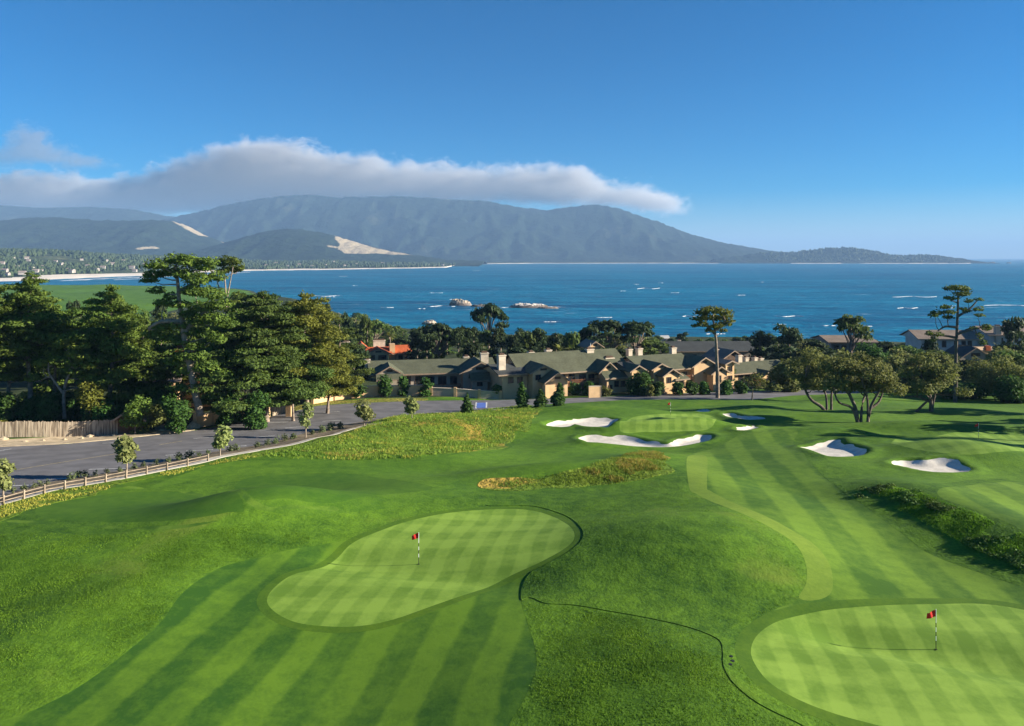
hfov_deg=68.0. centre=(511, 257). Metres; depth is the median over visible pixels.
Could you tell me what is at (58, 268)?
woodland
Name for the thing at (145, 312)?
coastal tree
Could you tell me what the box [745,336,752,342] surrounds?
coastal tree
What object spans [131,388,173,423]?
bush
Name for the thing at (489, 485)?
meadow ground
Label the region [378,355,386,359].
window
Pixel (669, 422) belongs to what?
putting green
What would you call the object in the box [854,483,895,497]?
scrub clump
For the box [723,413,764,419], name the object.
sand bunker
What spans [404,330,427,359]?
cypress tree
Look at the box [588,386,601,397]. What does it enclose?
garden wall
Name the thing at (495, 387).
bush
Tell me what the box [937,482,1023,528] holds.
fairway
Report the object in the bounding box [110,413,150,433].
cabin
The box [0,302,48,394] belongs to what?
pine tree
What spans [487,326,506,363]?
cypress tree
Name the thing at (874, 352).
bush
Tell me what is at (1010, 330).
cypress tree
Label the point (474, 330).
cypress tree
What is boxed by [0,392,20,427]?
bush
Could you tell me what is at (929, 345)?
cypress tree
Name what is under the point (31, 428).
board fence
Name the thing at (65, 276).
beach sand
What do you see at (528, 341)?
cypress tree
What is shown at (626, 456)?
long grass
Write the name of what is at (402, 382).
bush
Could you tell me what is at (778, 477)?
fairway
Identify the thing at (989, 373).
oak tree
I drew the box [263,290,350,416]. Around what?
pine tree
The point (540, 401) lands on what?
conical bush
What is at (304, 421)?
young tree
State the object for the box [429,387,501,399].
garden wall
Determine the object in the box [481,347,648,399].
apartment house
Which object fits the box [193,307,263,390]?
pine tree
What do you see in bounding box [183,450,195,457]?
bed shrub
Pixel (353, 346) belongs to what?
cypress tree
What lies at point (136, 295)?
coastal ground
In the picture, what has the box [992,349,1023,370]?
coastal tree
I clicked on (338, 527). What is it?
ground
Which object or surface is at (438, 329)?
cypress tree
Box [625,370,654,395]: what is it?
bush
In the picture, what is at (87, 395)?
bush
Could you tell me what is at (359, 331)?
coastal tree
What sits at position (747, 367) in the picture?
apartment house
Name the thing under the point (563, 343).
coastal tree
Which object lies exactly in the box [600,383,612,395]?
bush
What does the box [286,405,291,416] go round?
gate pillar
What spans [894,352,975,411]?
oak tree
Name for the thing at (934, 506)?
scrub clump
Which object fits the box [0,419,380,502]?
planting bed ground
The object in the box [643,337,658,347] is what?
coastal tree
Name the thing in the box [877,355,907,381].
bush
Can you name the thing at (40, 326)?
pine tree
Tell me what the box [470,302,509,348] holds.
cypress tree
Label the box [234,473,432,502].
tee ground
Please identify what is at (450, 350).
coastal tree
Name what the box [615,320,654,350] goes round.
cypress tree
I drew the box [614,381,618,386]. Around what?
window
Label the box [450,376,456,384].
window
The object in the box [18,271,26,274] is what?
town house
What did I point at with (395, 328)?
coastal tree
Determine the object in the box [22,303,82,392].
pine tree
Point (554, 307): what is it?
sea rock
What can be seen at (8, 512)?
golden grass
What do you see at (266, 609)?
green collar
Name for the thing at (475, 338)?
cypress tree
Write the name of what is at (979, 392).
bush
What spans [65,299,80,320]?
coastal tree
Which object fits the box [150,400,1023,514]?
semi rough ground
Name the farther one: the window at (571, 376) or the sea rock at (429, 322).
the sea rock at (429, 322)
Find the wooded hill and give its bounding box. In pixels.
[174,229,486,265]
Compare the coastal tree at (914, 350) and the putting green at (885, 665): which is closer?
the putting green at (885, 665)
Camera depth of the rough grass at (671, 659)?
37.00 m
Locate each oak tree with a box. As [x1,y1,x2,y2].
[783,345,837,409]
[817,350,910,421]
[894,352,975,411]
[964,354,1023,392]
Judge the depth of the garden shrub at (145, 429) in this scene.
113.14 m
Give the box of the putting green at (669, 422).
[619,414,716,432]
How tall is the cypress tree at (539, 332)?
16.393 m
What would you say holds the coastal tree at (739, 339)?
on the coastal ground at (136, 295)
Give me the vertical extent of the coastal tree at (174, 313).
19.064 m
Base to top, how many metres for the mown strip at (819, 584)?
4.765 m
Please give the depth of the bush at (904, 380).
174.22 m
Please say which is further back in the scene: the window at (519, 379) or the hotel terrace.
the hotel terrace
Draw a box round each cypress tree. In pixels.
[171,305,214,394]
[174,345,215,406]
[181,341,303,412]
[186,341,244,404]
[212,290,323,421]
[253,345,335,420]
[329,318,374,391]
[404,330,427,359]
[411,322,463,356]
[417,332,439,358]
[434,336,449,358]
[447,326,479,349]
[450,328,465,357]
[467,332,479,356]
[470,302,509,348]
[477,329,494,355]
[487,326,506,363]
[505,331,524,351]
[515,328,535,350]
[520,332,537,351]
[532,328,547,351]
[546,332,563,350]
[563,331,580,350]
[578,327,589,341]
[579,318,637,347]
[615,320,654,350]
[675,332,688,340]
[748,330,775,359]
[768,323,804,359]
[832,314,873,355]
[876,341,907,352]
[921,336,939,356]
[992,315,1023,351]
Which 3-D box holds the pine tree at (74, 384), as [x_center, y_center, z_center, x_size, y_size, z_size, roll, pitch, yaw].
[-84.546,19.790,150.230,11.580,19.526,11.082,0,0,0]
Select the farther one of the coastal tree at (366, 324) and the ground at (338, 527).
the coastal tree at (366, 324)
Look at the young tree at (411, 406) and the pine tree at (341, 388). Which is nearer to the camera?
the young tree at (411, 406)
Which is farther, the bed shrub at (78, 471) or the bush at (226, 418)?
the bush at (226, 418)
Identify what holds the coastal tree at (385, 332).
on the coastal ground at (136, 295)
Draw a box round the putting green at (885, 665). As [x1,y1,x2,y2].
[751,603,1023,725]
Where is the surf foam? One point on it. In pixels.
(507, 307)
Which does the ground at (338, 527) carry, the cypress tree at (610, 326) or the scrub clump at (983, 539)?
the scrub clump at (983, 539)
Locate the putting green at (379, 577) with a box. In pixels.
[267,509,574,626]
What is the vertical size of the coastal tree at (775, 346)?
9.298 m
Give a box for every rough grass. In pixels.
[0,523,313,717]
[513,603,790,725]
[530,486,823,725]
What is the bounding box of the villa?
[343,339,411,374]
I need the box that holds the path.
[0,405,552,504]
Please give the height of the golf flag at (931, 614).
2.200 m
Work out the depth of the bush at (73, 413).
119.61 m
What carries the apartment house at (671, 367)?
on the woodland ground at (17, 387)
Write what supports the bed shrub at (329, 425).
on the planting bed ground at (301, 437)
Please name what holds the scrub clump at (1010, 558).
on the ground at (338, 527)
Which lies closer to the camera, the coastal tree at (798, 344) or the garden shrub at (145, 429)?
the garden shrub at (145, 429)
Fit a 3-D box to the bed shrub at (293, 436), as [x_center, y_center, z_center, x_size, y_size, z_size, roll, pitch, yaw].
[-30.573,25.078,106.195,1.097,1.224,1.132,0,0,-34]
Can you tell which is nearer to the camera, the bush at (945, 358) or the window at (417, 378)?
the window at (417, 378)
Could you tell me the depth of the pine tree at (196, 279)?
115.47 m
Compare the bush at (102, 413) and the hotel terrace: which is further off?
the hotel terrace
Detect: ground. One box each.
[0,284,904,378]
[0,377,867,437]
[0,387,1023,719]
[0,406,674,520]
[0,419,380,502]
[35,491,243,521]
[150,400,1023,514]
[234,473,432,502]
[294,398,427,410]
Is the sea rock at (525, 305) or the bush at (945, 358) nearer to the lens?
the bush at (945, 358)
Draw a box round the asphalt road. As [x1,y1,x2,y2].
[0,388,895,496]
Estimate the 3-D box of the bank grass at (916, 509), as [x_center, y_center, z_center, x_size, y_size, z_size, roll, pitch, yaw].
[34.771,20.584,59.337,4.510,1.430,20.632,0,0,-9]
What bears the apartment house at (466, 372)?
on the woodland ground at (17, 387)
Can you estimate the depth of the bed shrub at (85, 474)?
77.59 m
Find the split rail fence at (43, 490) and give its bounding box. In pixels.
[0,454,208,504]
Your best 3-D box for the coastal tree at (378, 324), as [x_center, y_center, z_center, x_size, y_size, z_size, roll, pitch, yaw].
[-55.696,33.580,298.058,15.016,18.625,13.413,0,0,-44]
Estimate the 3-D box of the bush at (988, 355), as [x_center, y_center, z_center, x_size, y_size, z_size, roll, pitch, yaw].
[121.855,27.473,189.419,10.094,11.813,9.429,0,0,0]
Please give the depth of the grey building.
248.40 m
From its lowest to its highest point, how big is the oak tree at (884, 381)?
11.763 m
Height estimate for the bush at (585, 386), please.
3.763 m
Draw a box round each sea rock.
[422,320,435,324]
[449,298,471,305]
[470,304,484,306]
[510,303,547,307]
[538,306,557,308]
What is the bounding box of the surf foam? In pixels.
[11,263,1023,333]
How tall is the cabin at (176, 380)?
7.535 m
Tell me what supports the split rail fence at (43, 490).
on the meadow ground at (489, 485)
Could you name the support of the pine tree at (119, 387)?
on the woodland ground at (17, 387)
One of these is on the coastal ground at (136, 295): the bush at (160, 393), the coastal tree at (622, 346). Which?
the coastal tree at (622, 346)
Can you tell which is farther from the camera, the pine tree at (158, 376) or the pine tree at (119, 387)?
the pine tree at (119, 387)
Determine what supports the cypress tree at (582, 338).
on the coastal ground at (136, 295)
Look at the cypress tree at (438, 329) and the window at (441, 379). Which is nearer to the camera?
the window at (441, 379)
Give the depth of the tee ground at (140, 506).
60.25 m
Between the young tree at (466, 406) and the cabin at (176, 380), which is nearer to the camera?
the young tree at (466, 406)
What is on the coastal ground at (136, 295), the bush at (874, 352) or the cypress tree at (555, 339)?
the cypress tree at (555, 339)
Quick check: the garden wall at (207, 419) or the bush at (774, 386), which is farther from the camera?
the bush at (774, 386)
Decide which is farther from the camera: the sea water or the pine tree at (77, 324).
the sea water
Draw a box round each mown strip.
[3,485,338,529]
[686,455,832,600]
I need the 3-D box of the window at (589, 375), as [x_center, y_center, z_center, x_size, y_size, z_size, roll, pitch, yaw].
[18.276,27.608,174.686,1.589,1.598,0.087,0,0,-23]
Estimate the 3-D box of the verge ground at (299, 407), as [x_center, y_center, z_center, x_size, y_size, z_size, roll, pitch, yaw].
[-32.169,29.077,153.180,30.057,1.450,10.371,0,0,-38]
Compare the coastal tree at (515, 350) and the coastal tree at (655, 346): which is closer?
the coastal tree at (515, 350)
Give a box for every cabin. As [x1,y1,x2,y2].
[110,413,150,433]
[144,378,181,398]
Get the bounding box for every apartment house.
[364,351,494,390]
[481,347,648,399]
[614,346,739,393]
[734,353,780,385]
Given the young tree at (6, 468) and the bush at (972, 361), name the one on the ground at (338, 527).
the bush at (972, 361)
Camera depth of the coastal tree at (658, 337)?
399.52 m
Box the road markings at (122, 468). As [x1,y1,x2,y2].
[0,411,338,485]
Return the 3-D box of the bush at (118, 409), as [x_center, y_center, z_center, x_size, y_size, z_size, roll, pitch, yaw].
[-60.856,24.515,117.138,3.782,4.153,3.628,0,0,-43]
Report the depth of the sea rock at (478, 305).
895.87 m
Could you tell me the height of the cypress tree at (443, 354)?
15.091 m
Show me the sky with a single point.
(896, 127)
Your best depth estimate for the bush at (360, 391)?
158.27 m
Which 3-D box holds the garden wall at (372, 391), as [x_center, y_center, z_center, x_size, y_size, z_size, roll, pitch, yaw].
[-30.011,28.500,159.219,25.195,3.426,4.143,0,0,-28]
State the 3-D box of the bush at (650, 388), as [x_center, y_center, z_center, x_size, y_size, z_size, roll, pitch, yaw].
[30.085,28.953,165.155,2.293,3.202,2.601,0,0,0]
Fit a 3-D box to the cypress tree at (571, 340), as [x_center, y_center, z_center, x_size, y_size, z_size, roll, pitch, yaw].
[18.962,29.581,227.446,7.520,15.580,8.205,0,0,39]
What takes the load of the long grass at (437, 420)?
on the meadow ground at (489, 485)
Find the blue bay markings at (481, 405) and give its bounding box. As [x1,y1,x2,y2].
[476,403,485,407]
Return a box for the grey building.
[810,335,878,357]
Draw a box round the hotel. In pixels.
[899,325,1023,351]
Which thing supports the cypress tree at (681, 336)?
on the coastal ground at (136, 295)
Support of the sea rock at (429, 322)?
in the sea water
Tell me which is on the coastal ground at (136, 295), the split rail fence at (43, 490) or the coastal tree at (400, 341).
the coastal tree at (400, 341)
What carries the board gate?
on the asphalt road
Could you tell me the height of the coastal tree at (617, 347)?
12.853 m
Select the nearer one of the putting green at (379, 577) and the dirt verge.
the putting green at (379, 577)
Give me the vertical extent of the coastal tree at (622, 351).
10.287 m
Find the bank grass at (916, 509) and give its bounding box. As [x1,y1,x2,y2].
[868,486,1023,567]
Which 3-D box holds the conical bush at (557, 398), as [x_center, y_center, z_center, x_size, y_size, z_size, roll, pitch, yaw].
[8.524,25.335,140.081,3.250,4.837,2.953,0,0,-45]
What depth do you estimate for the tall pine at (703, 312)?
162.48 m
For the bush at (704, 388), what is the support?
on the asphalt road
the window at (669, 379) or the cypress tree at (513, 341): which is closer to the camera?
the window at (669, 379)
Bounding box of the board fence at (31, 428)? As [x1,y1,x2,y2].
[0,419,117,436]
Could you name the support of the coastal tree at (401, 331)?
on the coastal ground at (136, 295)
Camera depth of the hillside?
6335.61 m
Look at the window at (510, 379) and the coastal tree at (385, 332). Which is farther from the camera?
the coastal tree at (385, 332)
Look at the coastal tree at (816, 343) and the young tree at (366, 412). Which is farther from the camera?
the coastal tree at (816, 343)
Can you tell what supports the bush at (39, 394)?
on the woodland ground at (17, 387)
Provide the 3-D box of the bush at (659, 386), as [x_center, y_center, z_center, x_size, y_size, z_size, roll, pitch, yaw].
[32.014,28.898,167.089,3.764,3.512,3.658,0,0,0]
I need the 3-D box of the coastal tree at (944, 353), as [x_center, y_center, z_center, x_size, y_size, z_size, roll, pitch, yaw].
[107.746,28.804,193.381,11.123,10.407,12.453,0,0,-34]
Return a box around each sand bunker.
[547,417,617,426]
[579,435,711,446]
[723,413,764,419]
[736,426,757,429]
[802,440,866,456]
[892,458,970,471]
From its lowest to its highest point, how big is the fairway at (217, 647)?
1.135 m
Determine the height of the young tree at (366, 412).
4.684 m
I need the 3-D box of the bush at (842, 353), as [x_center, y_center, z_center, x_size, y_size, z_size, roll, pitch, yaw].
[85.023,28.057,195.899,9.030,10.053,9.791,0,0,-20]
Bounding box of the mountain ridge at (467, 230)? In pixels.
[164,194,788,262]
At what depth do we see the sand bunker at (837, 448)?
96.16 m
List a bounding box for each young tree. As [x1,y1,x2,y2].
[0,458,15,494]
[111,433,140,473]
[211,424,233,455]
[297,402,313,437]
[353,398,375,425]
[403,396,419,417]
[460,393,473,412]
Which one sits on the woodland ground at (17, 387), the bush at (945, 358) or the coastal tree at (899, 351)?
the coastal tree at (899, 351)
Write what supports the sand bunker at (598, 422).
on the semi rough ground at (540, 446)
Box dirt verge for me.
[0,424,195,446]
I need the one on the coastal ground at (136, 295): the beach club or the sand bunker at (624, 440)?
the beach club
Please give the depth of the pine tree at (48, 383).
144.87 m
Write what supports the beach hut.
on the coastal ground at (136, 295)
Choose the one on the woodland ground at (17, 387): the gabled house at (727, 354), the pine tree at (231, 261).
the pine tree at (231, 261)
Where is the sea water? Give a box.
[0,259,1023,381]
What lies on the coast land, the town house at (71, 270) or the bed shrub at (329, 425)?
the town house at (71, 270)
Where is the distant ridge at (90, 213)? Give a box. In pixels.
[0,205,174,220]
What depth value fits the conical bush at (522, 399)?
139.13 m
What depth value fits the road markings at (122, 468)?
82.95 m
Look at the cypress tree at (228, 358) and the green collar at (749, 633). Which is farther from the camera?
the cypress tree at (228, 358)
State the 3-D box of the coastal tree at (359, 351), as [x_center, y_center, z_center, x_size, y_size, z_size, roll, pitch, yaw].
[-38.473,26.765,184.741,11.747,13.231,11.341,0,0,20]
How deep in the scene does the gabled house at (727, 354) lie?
223.00 m
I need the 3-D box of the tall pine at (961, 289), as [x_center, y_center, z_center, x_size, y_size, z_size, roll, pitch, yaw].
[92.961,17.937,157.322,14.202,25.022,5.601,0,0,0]
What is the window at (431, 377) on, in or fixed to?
in the apartment house at (466, 372)
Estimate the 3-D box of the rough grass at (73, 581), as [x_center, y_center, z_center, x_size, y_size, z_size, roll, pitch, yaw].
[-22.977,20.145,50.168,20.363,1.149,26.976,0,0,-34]
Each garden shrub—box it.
[129,426,149,433]
[145,400,168,430]
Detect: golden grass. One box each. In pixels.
[0,454,253,517]
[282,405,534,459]
[579,450,665,482]
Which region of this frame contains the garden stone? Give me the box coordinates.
[186,422,199,428]
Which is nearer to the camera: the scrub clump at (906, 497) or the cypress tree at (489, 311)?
the scrub clump at (906, 497)
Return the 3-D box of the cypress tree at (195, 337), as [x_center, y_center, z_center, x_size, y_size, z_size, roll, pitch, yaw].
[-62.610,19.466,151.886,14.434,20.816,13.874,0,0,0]
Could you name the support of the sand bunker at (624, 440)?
on the semi rough ground at (540, 446)
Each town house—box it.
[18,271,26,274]
[68,269,75,272]
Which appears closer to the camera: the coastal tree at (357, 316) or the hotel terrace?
the hotel terrace
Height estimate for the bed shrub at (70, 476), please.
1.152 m
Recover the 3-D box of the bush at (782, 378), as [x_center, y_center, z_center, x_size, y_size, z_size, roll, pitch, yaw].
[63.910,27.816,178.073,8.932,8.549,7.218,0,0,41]
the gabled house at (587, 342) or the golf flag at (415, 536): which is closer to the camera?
the golf flag at (415, 536)
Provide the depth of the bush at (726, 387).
169.12 m
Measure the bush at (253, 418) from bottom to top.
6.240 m
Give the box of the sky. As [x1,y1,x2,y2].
[0,0,1023,258]
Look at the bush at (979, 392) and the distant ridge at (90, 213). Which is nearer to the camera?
the bush at (979, 392)
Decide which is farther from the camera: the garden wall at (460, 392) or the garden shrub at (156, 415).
the garden wall at (460, 392)
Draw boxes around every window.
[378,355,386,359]
[405,376,410,384]
[415,376,421,384]
[426,376,433,384]
[438,376,445,384]
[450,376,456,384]
[508,377,513,382]
[517,377,522,382]
[569,374,574,380]
[579,374,585,380]
[588,374,593,380]
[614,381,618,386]
[620,381,624,386]
[667,377,671,382]
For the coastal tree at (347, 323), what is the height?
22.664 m
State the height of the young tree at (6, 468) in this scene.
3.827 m
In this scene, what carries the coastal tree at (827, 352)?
on the ground at (338, 527)
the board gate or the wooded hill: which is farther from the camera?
the wooded hill
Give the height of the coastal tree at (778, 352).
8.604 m
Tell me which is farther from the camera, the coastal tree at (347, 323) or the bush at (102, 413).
the coastal tree at (347, 323)
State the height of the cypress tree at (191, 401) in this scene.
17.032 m
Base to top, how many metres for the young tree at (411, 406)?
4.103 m
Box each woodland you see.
[0,247,455,276]
[756,246,956,261]
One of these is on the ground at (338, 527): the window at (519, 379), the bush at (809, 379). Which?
the bush at (809, 379)
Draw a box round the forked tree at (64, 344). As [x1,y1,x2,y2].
[22,332,102,418]
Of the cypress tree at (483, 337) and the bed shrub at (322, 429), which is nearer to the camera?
the bed shrub at (322, 429)
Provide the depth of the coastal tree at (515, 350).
209.65 m
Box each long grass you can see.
[262,405,535,459]
[491,450,666,487]
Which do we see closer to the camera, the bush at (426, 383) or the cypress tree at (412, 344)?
the bush at (426, 383)
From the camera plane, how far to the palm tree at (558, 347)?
204.94 m
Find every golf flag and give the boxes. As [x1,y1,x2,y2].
[412,532,418,564]
[926,610,936,649]
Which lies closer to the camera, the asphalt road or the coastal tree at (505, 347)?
the asphalt road
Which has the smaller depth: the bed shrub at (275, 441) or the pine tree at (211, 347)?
the bed shrub at (275, 441)
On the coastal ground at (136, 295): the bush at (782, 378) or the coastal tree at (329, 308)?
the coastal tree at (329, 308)
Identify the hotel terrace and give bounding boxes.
[946,344,1008,366]
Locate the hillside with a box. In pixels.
[0,217,223,255]
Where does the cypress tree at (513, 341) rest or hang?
on the coastal ground at (136, 295)
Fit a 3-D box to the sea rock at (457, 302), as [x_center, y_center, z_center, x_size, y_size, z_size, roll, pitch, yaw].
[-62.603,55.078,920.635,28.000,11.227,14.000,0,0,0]
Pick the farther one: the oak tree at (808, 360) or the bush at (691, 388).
the bush at (691, 388)
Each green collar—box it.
[257,507,582,632]
[735,598,1023,725]
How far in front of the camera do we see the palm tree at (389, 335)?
299.62 m
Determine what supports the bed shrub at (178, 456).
on the planting bed ground at (301, 437)
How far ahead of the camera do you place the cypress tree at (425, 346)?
225.15 m
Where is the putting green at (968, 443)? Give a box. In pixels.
[891,432,1023,454]
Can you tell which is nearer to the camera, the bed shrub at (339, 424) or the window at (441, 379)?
the bed shrub at (339, 424)
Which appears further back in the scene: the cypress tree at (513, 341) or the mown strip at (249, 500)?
the cypress tree at (513, 341)
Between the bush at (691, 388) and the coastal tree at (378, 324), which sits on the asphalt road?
the bush at (691, 388)
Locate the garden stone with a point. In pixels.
(192, 425)
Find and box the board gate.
[270,406,284,415]
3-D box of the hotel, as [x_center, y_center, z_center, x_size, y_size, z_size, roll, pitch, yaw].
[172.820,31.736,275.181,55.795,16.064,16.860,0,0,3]
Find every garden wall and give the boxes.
[193,411,243,426]
[311,385,427,403]
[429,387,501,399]
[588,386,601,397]
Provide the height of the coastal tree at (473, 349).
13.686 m
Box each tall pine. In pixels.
[689,305,736,397]
[924,284,993,402]
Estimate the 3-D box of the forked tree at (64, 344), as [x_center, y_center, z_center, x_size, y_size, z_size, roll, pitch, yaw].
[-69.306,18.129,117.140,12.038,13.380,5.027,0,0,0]
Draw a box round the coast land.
[0,252,720,277]
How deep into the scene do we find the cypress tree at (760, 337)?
238.80 m
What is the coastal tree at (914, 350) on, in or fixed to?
on the coastal ground at (136, 295)
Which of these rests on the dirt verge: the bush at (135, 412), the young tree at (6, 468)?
the bush at (135, 412)
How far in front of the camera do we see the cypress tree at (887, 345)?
233.53 m
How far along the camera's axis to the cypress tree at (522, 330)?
244.58 m
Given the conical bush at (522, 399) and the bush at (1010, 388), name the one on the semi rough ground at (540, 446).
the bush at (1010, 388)
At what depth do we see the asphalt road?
106.14 m
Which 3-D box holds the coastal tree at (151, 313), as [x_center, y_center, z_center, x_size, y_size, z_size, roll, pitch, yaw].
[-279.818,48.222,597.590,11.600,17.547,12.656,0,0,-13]
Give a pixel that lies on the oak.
(754, 383)
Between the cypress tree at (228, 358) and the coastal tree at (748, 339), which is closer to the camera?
the cypress tree at (228, 358)
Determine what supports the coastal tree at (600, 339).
on the coastal ground at (136, 295)
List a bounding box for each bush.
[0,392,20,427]
[13,396,50,426]
[20,384,48,404]
[36,391,62,426]
[51,388,87,423]
[74,379,108,430]
[80,395,117,427]
[108,403,126,425]
[118,394,152,434]
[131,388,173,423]
[158,393,192,433]
[210,392,245,426]
[242,389,271,429]
[352,375,368,397]
[377,374,392,396]
[397,375,409,395]
[418,377,434,396]
[491,384,501,393]
[515,382,529,407]
[533,389,548,407]
[549,383,565,405]
[568,381,581,394]
[581,381,593,395]
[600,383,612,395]
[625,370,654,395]
[646,384,654,396]
[652,381,665,395]
[669,382,684,394]
[683,380,699,394]
[697,381,711,394]
[720,379,733,394]
[734,380,748,393]
[763,382,783,391]
[766,358,803,391]
[801,350,825,388]
[833,347,855,378]
[853,340,896,375]
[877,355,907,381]
[897,359,927,392]
[928,353,964,381]
[939,381,991,398]
[960,356,991,395]
[984,345,1016,367]
[991,374,1023,403]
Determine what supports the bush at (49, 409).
on the woodland ground at (17, 387)
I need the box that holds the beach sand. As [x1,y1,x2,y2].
[0,263,969,280]
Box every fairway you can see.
[0,541,536,725]
[685,429,1023,610]
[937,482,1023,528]
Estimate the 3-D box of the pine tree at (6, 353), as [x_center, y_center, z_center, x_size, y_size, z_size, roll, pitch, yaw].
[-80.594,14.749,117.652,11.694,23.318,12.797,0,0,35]
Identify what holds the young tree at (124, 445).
on the planting bed ground at (301, 437)
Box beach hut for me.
[660,335,669,340]
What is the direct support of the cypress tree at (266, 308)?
on the asphalt road
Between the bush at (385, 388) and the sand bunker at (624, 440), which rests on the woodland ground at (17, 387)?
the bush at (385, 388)
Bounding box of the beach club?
[649,339,754,357]
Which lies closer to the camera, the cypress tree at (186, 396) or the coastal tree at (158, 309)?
the cypress tree at (186, 396)
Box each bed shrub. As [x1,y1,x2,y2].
[20,483,28,489]
[66,471,77,479]
[74,470,82,477]
[79,470,89,477]
[174,452,183,459]
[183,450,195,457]
[226,444,235,450]
[232,443,239,450]
[271,435,279,443]
[281,433,288,441]
[290,433,296,438]
[318,425,326,432]
[327,422,335,430]
[336,421,343,428]
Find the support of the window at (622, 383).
in the apartment house at (547, 371)
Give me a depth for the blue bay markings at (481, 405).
148.76 m
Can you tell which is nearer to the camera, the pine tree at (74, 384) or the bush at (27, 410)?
the bush at (27, 410)
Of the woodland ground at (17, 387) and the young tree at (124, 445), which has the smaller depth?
the young tree at (124, 445)
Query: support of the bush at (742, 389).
on the asphalt road
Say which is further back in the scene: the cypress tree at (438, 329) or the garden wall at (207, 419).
the cypress tree at (438, 329)
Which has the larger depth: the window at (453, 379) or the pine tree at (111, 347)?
the window at (453, 379)
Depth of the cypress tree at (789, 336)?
234.53 m
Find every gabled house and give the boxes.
[577,339,604,348]
[702,347,750,360]
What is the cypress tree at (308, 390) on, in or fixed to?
on the asphalt road
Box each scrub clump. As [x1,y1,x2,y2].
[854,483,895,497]
[888,488,923,505]
[924,498,956,512]
[959,534,1009,557]
[992,547,1023,570]
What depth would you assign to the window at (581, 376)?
173.80 m
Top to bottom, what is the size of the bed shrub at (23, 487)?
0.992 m
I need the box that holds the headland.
[710,247,992,262]
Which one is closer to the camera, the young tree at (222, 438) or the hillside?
the young tree at (222, 438)
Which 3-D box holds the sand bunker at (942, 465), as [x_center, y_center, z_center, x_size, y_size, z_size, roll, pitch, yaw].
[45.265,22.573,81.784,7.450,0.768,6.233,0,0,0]
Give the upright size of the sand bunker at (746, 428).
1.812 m
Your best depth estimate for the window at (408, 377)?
172.83 m
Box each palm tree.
[384,332,395,342]
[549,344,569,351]
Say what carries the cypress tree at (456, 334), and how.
on the coastal ground at (136, 295)
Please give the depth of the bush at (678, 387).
168.15 m
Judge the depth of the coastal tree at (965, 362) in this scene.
189.26 m
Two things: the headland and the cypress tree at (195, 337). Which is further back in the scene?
the headland
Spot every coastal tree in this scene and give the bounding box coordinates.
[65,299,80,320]
[137,309,150,325]
[148,309,158,320]
[153,305,169,320]
[169,311,178,318]
[319,302,331,328]
[337,341,371,379]
[340,312,355,341]
[351,317,360,325]
[353,313,362,324]
[353,324,372,344]
[360,313,373,346]
[361,320,390,339]
[380,328,397,346]
[387,326,400,342]
[392,337,412,349]
[398,328,409,337]
[440,335,457,353]
[458,338,494,361]
[496,335,509,353]
[505,346,527,354]
[554,332,573,350]
[586,336,611,348]
[604,337,618,348]
[613,338,626,348]
[613,347,625,356]
[631,339,669,354]
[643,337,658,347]
[654,335,663,340]
[732,337,751,354]
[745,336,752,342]
[768,338,786,352]
[771,351,792,359]
[774,353,794,361]
[792,340,805,354]
[794,339,829,366]
[811,347,846,379]
[886,345,923,355]
[887,348,912,360]
[913,349,960,364]
[958,359,976,379]
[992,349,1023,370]
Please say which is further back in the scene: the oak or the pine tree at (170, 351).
the oak
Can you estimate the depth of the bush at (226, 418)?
116.62 m
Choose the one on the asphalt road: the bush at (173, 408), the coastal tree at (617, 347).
the bush at (173, 408)
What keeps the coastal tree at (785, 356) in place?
on the coastal ground at (136, 295)
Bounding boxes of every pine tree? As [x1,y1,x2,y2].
[0,271,73,398]
[0,287,29,366]
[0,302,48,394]
[17,361,76,401]
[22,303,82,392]
[46,284,163,405]
[58,315,98,392]
[64,297,112,380]
[98,306,146,401]
[106,318,187,405]
[129,311,197,385]
[138,252,239,415]
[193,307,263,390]
[216,255,246,313]
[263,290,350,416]
[312,341,364,413]
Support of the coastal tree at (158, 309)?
on the coastal ground at (136, 295)
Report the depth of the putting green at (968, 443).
89.78 m
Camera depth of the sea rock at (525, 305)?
873.59 m
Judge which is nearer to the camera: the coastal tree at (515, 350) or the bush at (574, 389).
the bush at (574, 389)
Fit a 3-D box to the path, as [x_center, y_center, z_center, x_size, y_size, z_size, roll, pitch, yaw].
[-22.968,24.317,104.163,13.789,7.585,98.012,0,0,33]
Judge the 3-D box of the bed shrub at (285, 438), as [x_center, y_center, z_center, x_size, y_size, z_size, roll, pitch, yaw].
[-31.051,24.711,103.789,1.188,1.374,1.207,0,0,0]
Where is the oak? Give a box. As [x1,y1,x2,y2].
[735,372,769,399]
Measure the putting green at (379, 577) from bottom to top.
1.700 m

